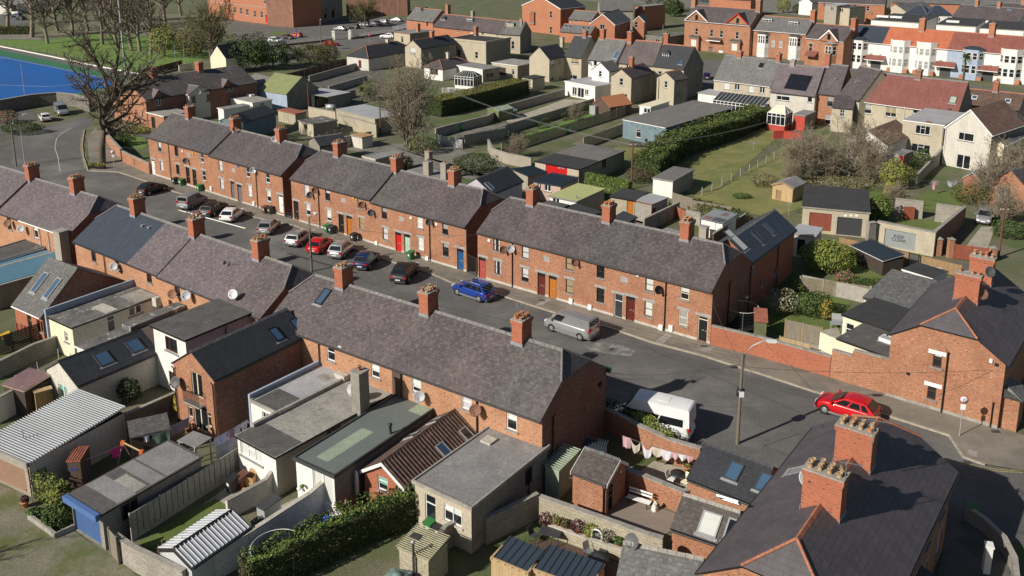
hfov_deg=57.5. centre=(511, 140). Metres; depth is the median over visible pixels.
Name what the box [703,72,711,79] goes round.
parked car
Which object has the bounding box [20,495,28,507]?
plant pot
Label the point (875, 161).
bare shrub
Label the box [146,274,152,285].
window
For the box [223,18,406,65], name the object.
forecourt
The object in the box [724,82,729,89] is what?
window
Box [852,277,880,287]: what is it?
hedge
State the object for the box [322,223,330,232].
wheelie bin
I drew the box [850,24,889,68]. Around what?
terraced house
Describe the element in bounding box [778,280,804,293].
bush
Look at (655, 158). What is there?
hedge
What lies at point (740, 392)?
street lamp
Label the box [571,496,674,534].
decking
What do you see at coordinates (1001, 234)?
utility pole
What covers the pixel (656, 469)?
patio
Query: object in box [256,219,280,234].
parked car
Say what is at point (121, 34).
floodlight mast
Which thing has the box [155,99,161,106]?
window
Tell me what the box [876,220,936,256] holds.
roller door wall
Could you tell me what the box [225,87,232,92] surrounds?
window
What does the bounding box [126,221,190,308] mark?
terraced house
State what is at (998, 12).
house
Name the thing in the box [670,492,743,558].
extension
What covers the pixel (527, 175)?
shed
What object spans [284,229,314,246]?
parked car
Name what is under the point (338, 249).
parked car
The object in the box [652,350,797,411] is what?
road seam
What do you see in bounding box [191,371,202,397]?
french window
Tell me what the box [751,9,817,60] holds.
semi detached house
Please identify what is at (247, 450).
window
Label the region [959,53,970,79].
palm tree
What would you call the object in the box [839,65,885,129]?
house
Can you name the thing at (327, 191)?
window
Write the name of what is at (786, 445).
road patch
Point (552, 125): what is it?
overhead wire
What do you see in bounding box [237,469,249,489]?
wheelie bin
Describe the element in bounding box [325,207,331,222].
window
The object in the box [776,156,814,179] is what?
bare shrub
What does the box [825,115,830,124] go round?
window
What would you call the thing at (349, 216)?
door
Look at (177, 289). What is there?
window
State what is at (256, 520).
bush
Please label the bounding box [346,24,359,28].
parked car
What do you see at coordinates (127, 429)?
washing post
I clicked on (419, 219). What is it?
window
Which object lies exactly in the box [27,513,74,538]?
planter wall
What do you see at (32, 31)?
bare tree
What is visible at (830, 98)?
window
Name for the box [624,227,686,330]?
terraced house
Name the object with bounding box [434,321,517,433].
terraced house
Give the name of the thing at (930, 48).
terraced house
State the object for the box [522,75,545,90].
extension
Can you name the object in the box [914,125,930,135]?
window
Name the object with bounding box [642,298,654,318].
window
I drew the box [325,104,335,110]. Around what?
oil tank
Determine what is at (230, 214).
parked car
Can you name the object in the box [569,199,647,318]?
terraced house
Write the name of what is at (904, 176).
bush
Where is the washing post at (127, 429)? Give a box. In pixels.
[125,412,129,444]
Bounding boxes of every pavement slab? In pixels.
[536,299,550,305]
[655,333,671,343]
[697,347,713,352]
[967,450,977,456]
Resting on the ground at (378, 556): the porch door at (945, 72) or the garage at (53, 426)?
the garage at (53, 426)
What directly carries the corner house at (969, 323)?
on the ground at (378, 556)
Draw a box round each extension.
[0,239,45,262]
[0,250,68,308]
[11,257,124,339]
[44,279,158,355]
[45,328,158,402]
[74,296,187,352]
[146,108,184,128]
[149,289,251,391]
[169,307,303,439]
[186,84,210,117]
[217,103,249,121]
[219,105,276,134]
[230,93,272,108]
[234,374,391,495]
[248,360,348,426]
[292,394,433,513]
[308,133,347,154]
[360,409,475,502]
[362,149,404,166]
[407,166,462,182]
[411,426,549,553]
[457,62,499,81]
[466,165,523,199]
[491,58,528,78]
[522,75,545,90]
[529,36,564,81]
[544,200,569,207]
[548,183,605,210]
[564,76,610,100]
[566,203,601,215]
[591,60,620,81]
[610,55,653,103]
[616,211,637,223]
[616,540,704,575]
[639,99,669,114]
[656,69,688,105]
[662,228,679,232]
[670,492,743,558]
[686,442,777,512]
[697,89,723,102]
[718,208,797,308]
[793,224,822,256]
[830,94,854,132]
[836,323,890,356]
[841,297,909,333]
[862,269,936,307]
[901,262,948,281]
[902,108,963,157]
[1017,110,1023,117]
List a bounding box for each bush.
[0,109,18,122]
[0,120,45,133]
[25,506,43,517]
[37,500,72,527]
[106,122,120,132]
[112,134,135,144]
[116,377,142,402]
[123,125,149,133]
[171,395,176,411]
[250,515,263,527]
[291,43,330,63]
[314,44,340,61]
[361,79,378,98]
[403,137,442,152]
[403,155,413,169]
[452,152,501,174]
[624,166,652,182]
[732,192,750,198]
[748,172,778,185]
[761,287,804,313]
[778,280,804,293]
[791,290,837,318]
[798,239,857,272]
[805,174,887,188]
[834,270,855,282]
[869,192,893,221]
[878,157,912,185]
[884,182,895,196]
[909,149,932,169]
[950,182,997,205]
[990,219,1023,238]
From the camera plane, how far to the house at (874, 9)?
325.80 m
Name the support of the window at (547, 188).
in the shed at (551, 183)
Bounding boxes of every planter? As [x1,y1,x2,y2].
[88,162,96,168]
[95,163,105,168]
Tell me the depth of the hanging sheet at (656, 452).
62.17 m
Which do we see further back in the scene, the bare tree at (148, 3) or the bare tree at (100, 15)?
the bare tree at (148, 3)
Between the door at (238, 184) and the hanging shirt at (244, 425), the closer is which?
the hanging shirt at (244, 425)
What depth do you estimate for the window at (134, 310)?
82.86 m
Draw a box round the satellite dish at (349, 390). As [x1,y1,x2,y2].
[347,384,350,396]
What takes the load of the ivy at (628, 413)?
attached to the garden wall at (619, 425)
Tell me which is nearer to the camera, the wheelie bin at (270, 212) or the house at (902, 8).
the wheelie bin at (270, 212)
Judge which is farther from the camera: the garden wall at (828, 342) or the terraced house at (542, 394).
the garden wall at (828, 342)
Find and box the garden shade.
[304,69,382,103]
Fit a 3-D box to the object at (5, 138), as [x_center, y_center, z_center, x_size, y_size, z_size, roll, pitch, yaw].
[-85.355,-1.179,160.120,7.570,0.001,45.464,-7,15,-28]
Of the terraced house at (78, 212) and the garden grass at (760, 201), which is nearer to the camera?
the terraced house at (78, 212)
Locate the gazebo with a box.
[177,431,212,462]
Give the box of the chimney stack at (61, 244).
[52,228,71,262]
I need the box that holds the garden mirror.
[591,529,602,539]
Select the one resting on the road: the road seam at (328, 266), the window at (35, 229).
the road seam at (328, 266)
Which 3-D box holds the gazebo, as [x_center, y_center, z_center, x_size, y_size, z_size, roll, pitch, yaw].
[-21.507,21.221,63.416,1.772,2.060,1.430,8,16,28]
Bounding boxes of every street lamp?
[10,114,27,165]
[308,212,317,271]
[735,339,776,444]
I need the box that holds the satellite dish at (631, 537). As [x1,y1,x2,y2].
[625,532,637,549]
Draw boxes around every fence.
[0,42,137,69]
[0,323,38,353]
[15,322,34,338]
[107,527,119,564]
[128,447,239,541]
[156,60,181,72]
[288,59,346,76]
[319,125,349,135]
[501,106,625,151]
[583,124,622,144]
[604,193,611,200]
[672,192,692,209]
[692,200,732,210]
[701,152,781,195]
[779,336,810,348]
[784,318,822,344]
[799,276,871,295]
[839,237,908,264]
[919,256,961,275]
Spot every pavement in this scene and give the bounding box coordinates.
[87,128,146,178]
[96,163,1023,470]
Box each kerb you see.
[0,46,135,72]
[82,130,985,465]
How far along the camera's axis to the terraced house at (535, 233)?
92.57 m
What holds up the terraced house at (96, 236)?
on the ground at (378, 556)
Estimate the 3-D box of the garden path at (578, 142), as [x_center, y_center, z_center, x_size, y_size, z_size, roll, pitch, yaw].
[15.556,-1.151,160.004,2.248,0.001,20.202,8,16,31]
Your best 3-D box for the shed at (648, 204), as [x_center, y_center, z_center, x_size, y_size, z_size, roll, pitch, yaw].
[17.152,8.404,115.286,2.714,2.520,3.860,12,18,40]
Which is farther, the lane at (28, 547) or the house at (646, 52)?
the house at (646, 52)
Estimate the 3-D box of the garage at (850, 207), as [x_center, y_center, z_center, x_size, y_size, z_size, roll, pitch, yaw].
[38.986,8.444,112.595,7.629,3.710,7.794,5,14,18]
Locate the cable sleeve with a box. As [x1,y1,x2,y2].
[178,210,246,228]
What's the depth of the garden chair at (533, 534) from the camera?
55.92 m
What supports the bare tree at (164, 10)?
on the park ground at (176, 21)
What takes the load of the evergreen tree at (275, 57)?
on the ground at (378, 556)
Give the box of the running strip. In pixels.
[0,47,144,76]
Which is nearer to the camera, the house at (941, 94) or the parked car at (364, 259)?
the parked car at (364, 259)
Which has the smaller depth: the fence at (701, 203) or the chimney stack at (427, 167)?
the fence at (701, 203)
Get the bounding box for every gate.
[284,207,292,218]
[435,134,462,148]
[467,253,476,276]
[669,202,685,219]
[907,252,919,265]
[954,243,988,259]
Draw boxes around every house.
[0,161,54,244]
[0,165,10,178]
[0,169,43,245]
[17,183,73,250]
[42,173,128,264]
[72,204,132,272]
[98,193,165,280]
[114,60,257,126]
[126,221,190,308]
[146,112,192,179]
[156,213,228,309]
[166,104,212,185]
[186,121,231,192]
[188,243,257,307]
[208,115,257,200]
[209,42,244,70]
[225,233,319,322]
[231,134,277,206]
[250,125,318,215]
[273,273,337,366]
[289,149,341,226]
[303,260,383,373]
[311,138,368,234]
[341,160,392,242]
[344,294,421,392]
[367,153,426,251]
[387,269,472,416]
[399,176,457,261]
[406,4,450,29]
[425,166,504,271]
[433,14,479,36]
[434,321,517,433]
[467,10,510,35]
[476,196,531,285]
[485,300,611,461]
[500,11,535,53]
[507,184,570,296]
[522,0,585,34]
[546,210,604,307]
[564,29,595,79]
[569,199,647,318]
[588,28,633,76]
[590,9,630,38]
[597,0,632,29]
[617,32,669,91]
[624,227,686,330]
[632,13,647,39]
[652,43,703,97]
[663,215,752,343]
[684,0,763,55]
[694,414,959,575]
[709,0,755,8]
[713,50,782,104]
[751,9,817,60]
[770,58,824,122]
[798,0,818,14]
[804,17,858,67]
[815,52,850,124]
[817,0,886,21]
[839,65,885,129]
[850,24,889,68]
[863,67,923,129]
[881,26,918,72]
[885,2,930,14]
[885,249,1023,431]
[890,0,1020,15]
[905,77,971,117]
[911,17,955,76]
[942,100,1023,170]
[946,31,988,80]
[952,0,1023,22]
[970,79,1023,111]
[975,21,1023,84]
[988,166,1023,211]
[995,110,1023,164]
[1002,0,1023,7]
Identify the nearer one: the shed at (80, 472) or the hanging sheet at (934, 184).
the shed at (80, 472)
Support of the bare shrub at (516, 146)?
on the ground at (378, 556)
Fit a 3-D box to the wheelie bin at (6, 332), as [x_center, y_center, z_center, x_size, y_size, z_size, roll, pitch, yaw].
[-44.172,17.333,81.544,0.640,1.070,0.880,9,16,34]
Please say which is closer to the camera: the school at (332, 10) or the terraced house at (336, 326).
the terraced house at (336, 326)
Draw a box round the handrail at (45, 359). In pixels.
[14,349,58,375]
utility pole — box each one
[379,95,380,133]
[629,142,635,185]
[997,206,1008,257]
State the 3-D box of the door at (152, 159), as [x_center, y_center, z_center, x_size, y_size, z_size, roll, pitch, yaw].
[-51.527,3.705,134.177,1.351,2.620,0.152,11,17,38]
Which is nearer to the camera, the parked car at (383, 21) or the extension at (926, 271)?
the extension at (926, 271)
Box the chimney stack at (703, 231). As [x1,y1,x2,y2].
[698,224,709,239]
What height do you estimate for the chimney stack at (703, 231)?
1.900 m
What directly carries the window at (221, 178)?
in the terraced house at (227, 151)
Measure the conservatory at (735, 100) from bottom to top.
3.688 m
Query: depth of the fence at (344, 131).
156.75 m
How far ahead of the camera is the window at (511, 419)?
61.34 m
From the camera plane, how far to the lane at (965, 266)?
100.85 m
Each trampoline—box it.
[249,529,296,575]
[728,300,758,330]
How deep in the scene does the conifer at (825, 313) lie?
85.99 m
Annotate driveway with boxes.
[964,227,993,253]
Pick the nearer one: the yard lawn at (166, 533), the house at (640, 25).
the yard lawn at (166, 533)
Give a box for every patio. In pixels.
[281,497,297,507]
[642,461,687,488]
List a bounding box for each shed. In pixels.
[32,385,52,410]
[66,445,92,488]
[127,412,170,457]
[157,508,251,575]
[251,73,269,95]
[259,73,318,109]
[277,108,306,124]
[297,116,337,136]
[336,104,403,133]
[350,132,373,148]
[396,523,449,575]
[487,104,513,120]
[490,534,546,575]
[512,165,547,189]
[531,544,604,575]
[532,172,578,200]
[543,443,580,499]
[581,436,608,452]
[592,93,631,115]
[609,188,648,214]
[635,193,668,221]
[652,166,694,197]
[700,208,737,237]
[753,307,767,336]
[771,176,806,202]
[850,238,904,275]
[962,169,985,195]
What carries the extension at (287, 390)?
on the ground at (378, 556)
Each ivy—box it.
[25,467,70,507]
[537,118,550,128]
[563,104,590,120]
[606,397,636,417]
[631,410,674,436]
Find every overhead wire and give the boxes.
[13,127,206,156]
[14,126,306,217]
[15,128,305,219]
[16,130,307,222]
[311,221,739,358]
[312,223,462,235]
[314,220,740,355]
[315,225,738,361]
[452,92,629,144]
[453,91,628,143]
[605,364,740,374]
[752,367,982,372]
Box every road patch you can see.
[606,376,637,385]
[767,431,800,452]
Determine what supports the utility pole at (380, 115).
on the ground at (378, 556)
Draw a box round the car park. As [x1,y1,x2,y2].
[0,14,26,25]
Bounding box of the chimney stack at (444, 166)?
[440,160,450,179]
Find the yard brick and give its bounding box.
[527,538,618,575]
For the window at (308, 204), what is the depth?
112.71 m
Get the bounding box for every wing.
[393,23,434,44]
[405,30,456,68]
[451,25,510,63]
[559,23,597,42]
[568,10,599,24]
[824,3,849,24]
[839,5,865,25]
[871,13,938,29]
[936,17,985,32]
[979,20,1023,35]
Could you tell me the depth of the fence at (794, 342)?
80.38 m
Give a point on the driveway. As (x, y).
(982, 236)
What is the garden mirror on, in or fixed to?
on the gravel bed
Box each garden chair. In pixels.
[527,524,538,541]
[582,539,593,555]
[599,539,608,552]
[665,469,675,483]
[681,471,688,486]
[832,313,842,324]
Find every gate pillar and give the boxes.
[934,237,943,255]
[946,237,955,257]
[981,540,994,574]
[988,245,997,255]
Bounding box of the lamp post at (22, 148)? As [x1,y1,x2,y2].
[20,131,24,163]
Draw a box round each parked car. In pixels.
[10,13,21,16]
[14,16,25,19]
[37,112,51,121]
[136,182,167,195]
[198,201,227,216]
[219,207,244,221]
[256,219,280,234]
[268,36,283,42]
[281,34,294,39]
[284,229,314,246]
[290,32,302,36]
[305,237,333,253]
[323,41,339,45]
[327,239,354,258]
[333,26,346,30]
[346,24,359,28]
[352,250,379,269]
[371,20,381,24]
[378,19,388,23]
[380,33,393,38]
[389,261,418,283]
[390,17,402,21]
[452,278,496,302]
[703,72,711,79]
[814,390,881,416]
[975,206,993,224]
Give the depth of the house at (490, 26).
257.28 m
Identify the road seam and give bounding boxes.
[269,243,389,290]
[388,295,649,349]
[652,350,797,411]
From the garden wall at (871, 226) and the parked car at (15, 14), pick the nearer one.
the garden wall at (871, 226)
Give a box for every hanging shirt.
[109,446,122,457]
[213,435,222,446]
[220,431,228,442]
[226,428,234,439]
[233,425,241,434]
[240,420,248,430]
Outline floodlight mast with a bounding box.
[118,0,126,77]
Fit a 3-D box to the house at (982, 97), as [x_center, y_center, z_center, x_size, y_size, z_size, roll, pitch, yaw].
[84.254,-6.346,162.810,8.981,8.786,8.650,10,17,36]
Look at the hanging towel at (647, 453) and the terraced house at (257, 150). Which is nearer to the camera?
the hanging towel at (647, 453)
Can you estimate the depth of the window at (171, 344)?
72.58 m
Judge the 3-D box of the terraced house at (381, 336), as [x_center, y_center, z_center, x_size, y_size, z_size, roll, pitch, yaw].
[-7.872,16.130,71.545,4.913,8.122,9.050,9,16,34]
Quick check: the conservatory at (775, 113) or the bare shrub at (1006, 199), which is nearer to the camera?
the bare shrub at (1006, 199)
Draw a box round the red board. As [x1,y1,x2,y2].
[903,206,914,219]
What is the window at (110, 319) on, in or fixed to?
in the extension at (70, 324)
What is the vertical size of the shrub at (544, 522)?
0.973 m
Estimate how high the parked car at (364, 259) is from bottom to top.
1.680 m
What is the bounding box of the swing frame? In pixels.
[116,440,143,467]
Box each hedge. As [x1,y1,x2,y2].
[0,25,29,33]
[237,484,418,575]
[425,78,530,116]
[584,172,631,193]
[628,103,771,178]
[688,197,750,223]
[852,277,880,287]
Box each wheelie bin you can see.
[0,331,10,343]
[171,177,178,184]
[178,178,184,185]
[195,183,202,191]
[223,473,239,493]
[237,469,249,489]
[261,205,268,213]
[267,205,273,214]
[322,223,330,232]
[327,224,335,233]
[349,232,357,241]
[406,249,414,259]
[422,516,435,530]
[431,522,442,531]
[963,501,981,516]
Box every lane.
[0,486,136,575]
[301,137,663,228]
[821,238,968,270]
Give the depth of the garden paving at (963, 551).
54.77 m
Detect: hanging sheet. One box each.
[651,446,660,456]
[661,449,670,460]
[671,452,677,459]
[678,454,685,460]
[686,456,692,462]
[932,180,938,189]
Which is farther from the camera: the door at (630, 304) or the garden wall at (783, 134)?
the garden wall at (783, 134)
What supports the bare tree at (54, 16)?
on the park ground at (176, 21)
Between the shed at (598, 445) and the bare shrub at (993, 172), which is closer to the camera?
the shed at (598, 445)
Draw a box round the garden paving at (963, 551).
[937,520,1011,575]
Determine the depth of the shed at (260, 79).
186.92 m
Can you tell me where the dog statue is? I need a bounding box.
[651,501,658,512]
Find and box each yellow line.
[962,463,1022,472]
[971,464,1022,470]
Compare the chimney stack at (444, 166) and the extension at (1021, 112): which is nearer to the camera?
the chimney stack at (444, 166)
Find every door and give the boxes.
[0,459,27,492]
[27,315,31,327]
[59,384,67,397]
[74,509,101,543]
[150,157,154,173]
[184,164,190,183]
[191,167,196,184]
[194,408,208,433]
[229,179,234,197]
[235,182,242,201]
[276,192,283,212]
[292,198,299,218]
[313,470,333,505]
[336,211,343,232]
[344,212,352,233]
[393,229,401,250]
[402,231,411,252]
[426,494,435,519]
[455,245,465,269]
[478,254,487,278]
[499,67,505,75]
[535,269,546,295]
[546,164,566,174]
[547,272,558,298]
[578,87,583,97]
[608,482,613,510]
[611,290,623,317]
[624,293,637,320]
[627,200,633,213]
[695,311,710,341]
[715,223,721,230]
[776,190,781,199]
[797,239,804,254]
[809,212,831,230]
[836,217,862,236]
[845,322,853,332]
[870,60,880,68]
[884,228,915,250]
[939,67,950,76]
[956,154,970,169]
[982,71,993,80]
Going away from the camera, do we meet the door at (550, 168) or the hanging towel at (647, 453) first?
the hanging towel at (647, 453)
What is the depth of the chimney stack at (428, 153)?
130.44 m
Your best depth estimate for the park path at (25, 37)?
284.81 m
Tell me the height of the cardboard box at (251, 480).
1.100 m
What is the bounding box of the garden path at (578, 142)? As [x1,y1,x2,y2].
[570,122,621,144]
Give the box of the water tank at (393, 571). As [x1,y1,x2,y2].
[384,567,411,575]
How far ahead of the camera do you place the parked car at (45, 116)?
168.72 m
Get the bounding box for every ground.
[0,0,1023,575]
[35,14,226,36]
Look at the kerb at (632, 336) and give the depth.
80.33 m
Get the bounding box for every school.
[208,0,321,27]
[266,0,292,26]
[321,0,342,22]
[346,0,409,15]
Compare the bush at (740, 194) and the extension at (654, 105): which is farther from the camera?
the extension at (654, 105)
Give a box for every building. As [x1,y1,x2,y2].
[0,0,49,13]
[635,3,665,29]
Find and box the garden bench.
[626,486,652,509]
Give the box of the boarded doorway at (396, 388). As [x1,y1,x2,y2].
[392,371,400,396]
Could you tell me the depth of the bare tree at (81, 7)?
298.76 m
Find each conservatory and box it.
[454,70,481,88]
[712,92,769,111]
[767,105,792,130]
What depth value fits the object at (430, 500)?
56.38 m
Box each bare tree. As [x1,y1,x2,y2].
[0,0,17,25]
[0,0,59,37]
[21,0,72,43]
[39,3,180,163]
[40,0,64,30]
[56,0,106,30]
[57,0,87,33]
[70,0,115,44]
[93,0,123,48]
[95,0,156,50]
[116,0,163,51]
[129,0,170,53]
[136,0,159,14]
[149,0,173,22]
[171,0,182,15]
[179,0,230,61]
[346,0,379,27]
[362,52,439,150]
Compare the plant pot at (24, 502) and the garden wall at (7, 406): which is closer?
the plant pot at (24, 502)
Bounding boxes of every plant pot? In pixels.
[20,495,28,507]
[185,422,190,432]
[552,516,561,525]
[560,518,570,528]
[614,536,622,546]
[684,461,691,472]
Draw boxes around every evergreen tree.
[144,23,184,55]
[175,23,204,57]
[225,31,271,69]
[241,37,302,67]
[640,0,678,10]
[665,0,684,16]
[776,0,790,12]
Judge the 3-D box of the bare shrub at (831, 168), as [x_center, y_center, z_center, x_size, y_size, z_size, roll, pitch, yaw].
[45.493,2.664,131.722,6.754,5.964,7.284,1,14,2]
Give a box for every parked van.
[53,101,68,115]
[176,191,207,209]
[544,307,599,340]
[614,389,696,441]
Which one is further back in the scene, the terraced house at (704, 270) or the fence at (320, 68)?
the fence at (320, 68)
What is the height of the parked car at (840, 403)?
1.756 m
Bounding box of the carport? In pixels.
[309,88,350,107]
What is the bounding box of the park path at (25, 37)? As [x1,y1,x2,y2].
[0,35,42,39]
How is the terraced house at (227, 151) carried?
on the ground at (378, 556)
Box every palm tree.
[354,85,368,101]
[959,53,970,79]
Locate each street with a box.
[266,35,392,61]
[702,60,1019,92]
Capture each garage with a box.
[0,388,126,497]
[62,440,202,549]
[534,143,625,183]
[802,184,870,237]
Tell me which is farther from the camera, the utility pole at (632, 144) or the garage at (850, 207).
the utility pole at (632, 144)
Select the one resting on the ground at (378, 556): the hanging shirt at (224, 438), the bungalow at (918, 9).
the bungalow at (918, 9)
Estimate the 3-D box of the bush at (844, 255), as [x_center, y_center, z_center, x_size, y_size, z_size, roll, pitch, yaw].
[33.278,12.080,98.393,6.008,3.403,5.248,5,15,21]
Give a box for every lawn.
[0,34,208,71]
[116,132,146,149]
[139,498,225,549]
[269,31,288,34]
[496,113,592,150]
[677,126,774,193]
[832,261,884,283]
[917,191,963,209]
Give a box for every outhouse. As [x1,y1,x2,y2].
[570,446,628,515]
[793,109,815,130]
[893,149,913,168]
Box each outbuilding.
[622,100,734,142]
[645,32,683,44]
[846,119,908,164]
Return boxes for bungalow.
[345,38,405,70]
[423,51,468,80]
[904,4,927,14]
[928,5,952,22]
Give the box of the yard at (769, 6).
[579,0,890,15]
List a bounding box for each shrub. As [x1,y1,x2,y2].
[497,131,529,154]
[539,511,550,525]
[566,100,583,120]
[569,518,584,533]
[581,522,595,537]
[600,528,612,543]
[771,127,832,179]
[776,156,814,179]
[777,121,832,170]
[811,138,854,176]
[816,114,899,175]
[843,122,870,133]
[849,137,907,183]
[881,180,915,209]
[947,143,1022,201]
[971,177,1023,220]
[980,134,1023,191]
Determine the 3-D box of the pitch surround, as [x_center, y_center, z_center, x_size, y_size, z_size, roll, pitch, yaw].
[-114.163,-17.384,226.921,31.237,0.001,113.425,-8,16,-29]
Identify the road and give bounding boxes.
[1,116,1023,544]
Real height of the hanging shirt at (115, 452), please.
0.770 m
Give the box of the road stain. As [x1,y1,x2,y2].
[586,342,634,355]
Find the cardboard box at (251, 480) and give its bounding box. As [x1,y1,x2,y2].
[245,468,256,487]
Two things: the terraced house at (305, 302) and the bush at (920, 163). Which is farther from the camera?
the bush at (920, 163)
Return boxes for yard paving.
[203,488,240,504]
[450,122,510,141]
[507,99,585,122]
[784,327,840,354]
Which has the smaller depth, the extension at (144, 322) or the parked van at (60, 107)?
the extension at (144, 322)
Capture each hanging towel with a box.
[151,431,169,443]
[170,417,188,435]
[215,437,235,459]
[623,436,630,447]
[631,441,639,452]
[642,443,651,458]
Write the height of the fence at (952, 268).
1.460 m
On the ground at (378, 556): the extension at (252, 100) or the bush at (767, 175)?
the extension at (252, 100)
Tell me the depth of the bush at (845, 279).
95.13 m
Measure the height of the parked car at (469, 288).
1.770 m
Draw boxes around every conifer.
[792,3,798,12]
[819,299,832,319]
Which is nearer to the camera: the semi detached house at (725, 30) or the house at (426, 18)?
the semi detached house at (725, 30)
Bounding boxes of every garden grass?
[614,147,646,168]
[694,135,828,215]
[801,185,883,215]
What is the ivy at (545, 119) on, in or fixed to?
attached to the garden wall at (478, 137)
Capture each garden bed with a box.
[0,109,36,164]
[107,124,148,147]
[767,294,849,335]
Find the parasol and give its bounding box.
[355,470,358,500]
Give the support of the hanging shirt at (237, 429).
hanging from the washing line
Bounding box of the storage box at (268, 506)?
[255,493,281,518]
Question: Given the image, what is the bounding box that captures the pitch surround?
[0,50,121,94]
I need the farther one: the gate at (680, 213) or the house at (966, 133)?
the house at (966, 133)
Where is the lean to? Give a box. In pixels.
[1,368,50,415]
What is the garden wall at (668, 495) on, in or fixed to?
on the ground at (378, 556)
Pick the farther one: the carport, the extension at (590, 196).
the carport
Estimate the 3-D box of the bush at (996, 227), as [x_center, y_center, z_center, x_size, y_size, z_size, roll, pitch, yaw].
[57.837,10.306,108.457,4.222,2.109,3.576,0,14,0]
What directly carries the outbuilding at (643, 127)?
on the ground at (378, 556)
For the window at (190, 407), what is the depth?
68.13 m
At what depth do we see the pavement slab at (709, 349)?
80.42 m
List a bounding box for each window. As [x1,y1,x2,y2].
[33,227,38,239]
[37,320,44,334]
[63,331,68,344]
[91,252,96,263]
[107,315,115,331]
[121,497,138,520]
[128,304,143,318]
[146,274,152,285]
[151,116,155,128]
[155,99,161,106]
[157,141,161,152]
[159,159,163,171]
[164,336,178,356]
[174,146,178,157]
[175,162,180,175]
[175,287,180,297]
[187,405,193,420]
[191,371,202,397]
[200,153,204,163]
[201,168,206,181]
[206,412,212,429]
[217,159,222,172]
[218,176,224,190]
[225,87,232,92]
[239,441,263,468]
[245,167,250,178]
[246,183,252,197]
[264,172,270,184]
[265,188,271,202]
[304,184,309,195]
[304,201,310,216]
[324,189,330,201]
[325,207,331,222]
[325,347,335,364]
[326,428,334,435]
[357,215,364,231]
[369,364,380,381]
[376,476,388,495]
[380,206,387,220]
[381,225,388,241]
[410,48,415,54]
[410,378,420,393]
[416,216,423,229]
[416,234,424,251]
[441,223,448,236]
[441,240,449,258]
[442,503,462,530]
[460,396,470,412]
[486,72,493,78]
[492,238,501,252]
[493,257,502,276]
[504,413,517,434]
[520,245,529,260]
[520,264,529,283]
[524,468,534,489]
[543,184,551,192]
[564,256,573,272]
[564,275,574,295]
[570,58,578,64]
[570,75,576,79]
[572,87,576,95]
[595,265,604,280]
[595,284,605,304]
[601,160,606,168]
[635,129,640,138]
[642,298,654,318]
[643,277,654,293]
[677,306,689,328]
[678,286,689,302]
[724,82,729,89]
[734,83,739,90]
[749,85,753,92]
[759,87,764,93]
[777,93,789,101]
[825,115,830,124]
[826,96,832,106]
[839,109,844,116]
[864,104,871,114]
[884,107,896,117]
[911,143,929,154]
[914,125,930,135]
[924,386,936,402]
[925,541,931,554]
[930,354,942,370]
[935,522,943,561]
[939,507,945,523]
[957,130,973,142]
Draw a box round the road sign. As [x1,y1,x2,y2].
[959,395,968,435]
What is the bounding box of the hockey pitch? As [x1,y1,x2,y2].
[0,56,111,98]
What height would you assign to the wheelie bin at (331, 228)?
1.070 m
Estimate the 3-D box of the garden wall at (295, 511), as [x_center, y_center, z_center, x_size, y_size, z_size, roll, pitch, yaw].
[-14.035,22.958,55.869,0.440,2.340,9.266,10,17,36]
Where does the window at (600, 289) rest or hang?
in the terraced house at (611, 251)
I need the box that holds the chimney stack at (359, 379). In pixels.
[349,365,369,417]
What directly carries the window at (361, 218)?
in the terraced house at (366, 184)
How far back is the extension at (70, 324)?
81.23 m
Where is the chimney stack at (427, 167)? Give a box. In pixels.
[422,158,433,175]
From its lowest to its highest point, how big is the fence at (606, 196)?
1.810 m
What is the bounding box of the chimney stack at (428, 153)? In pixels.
[424,148,432,160]
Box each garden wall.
[0,92,91,111]
[0,335,58,378]
[0,381,42,422]
[52,392,175,451]
[106,129,151,173]
[114,532,185,575]
[178,63,192,71]
[214,480,323,575]
[225,470,273,514]
[270,38,330,46]
[308,106,335,118]
[309,63,355,81]
[317,89,355,106]
[328,75,367,89]
[338,115,377,137]
[344,131,371,146]
[351,31,392,38]
[435,89,564,135]
[437,520,455,549]
[464,98,593,144]
[485,491,538,544]
[487,139,531,166]
[539,494,663,547]
[547,523,621,560]
[605,406,701,467]
[625,467,690,511]
[643,202,679,227]
[686,209,700,225]
[710,324,831,376]
[712,213,745,241]
[772,130,801,139]
[801,275,869,302]
[819,330,837,354]
[830,348,888,392]
[865,221,876,240]
[894,198,923,218]
[915,145,943,185]
[933,206,966,246]
[935,203,961,222]
[963,505,1019,575]
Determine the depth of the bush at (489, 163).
134.07 m
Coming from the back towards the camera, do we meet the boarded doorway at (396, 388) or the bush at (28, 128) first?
the bush at (28, 128)
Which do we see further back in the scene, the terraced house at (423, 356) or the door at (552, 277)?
the door at (552, 277)
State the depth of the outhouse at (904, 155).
137.39 m
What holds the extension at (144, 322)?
on the ground at (378, 556)
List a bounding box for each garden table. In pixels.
[538,525,561,546]
[588,551,609,571]
[670,469,685,484]
[830,321,841,327]
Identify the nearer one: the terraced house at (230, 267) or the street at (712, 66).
the terraced house at (230, 267)
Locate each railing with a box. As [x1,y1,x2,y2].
[260,35,328,46]
[350,28,392,39]
[393,23,406,30]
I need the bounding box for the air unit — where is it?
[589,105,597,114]
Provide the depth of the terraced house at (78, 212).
96.46 m

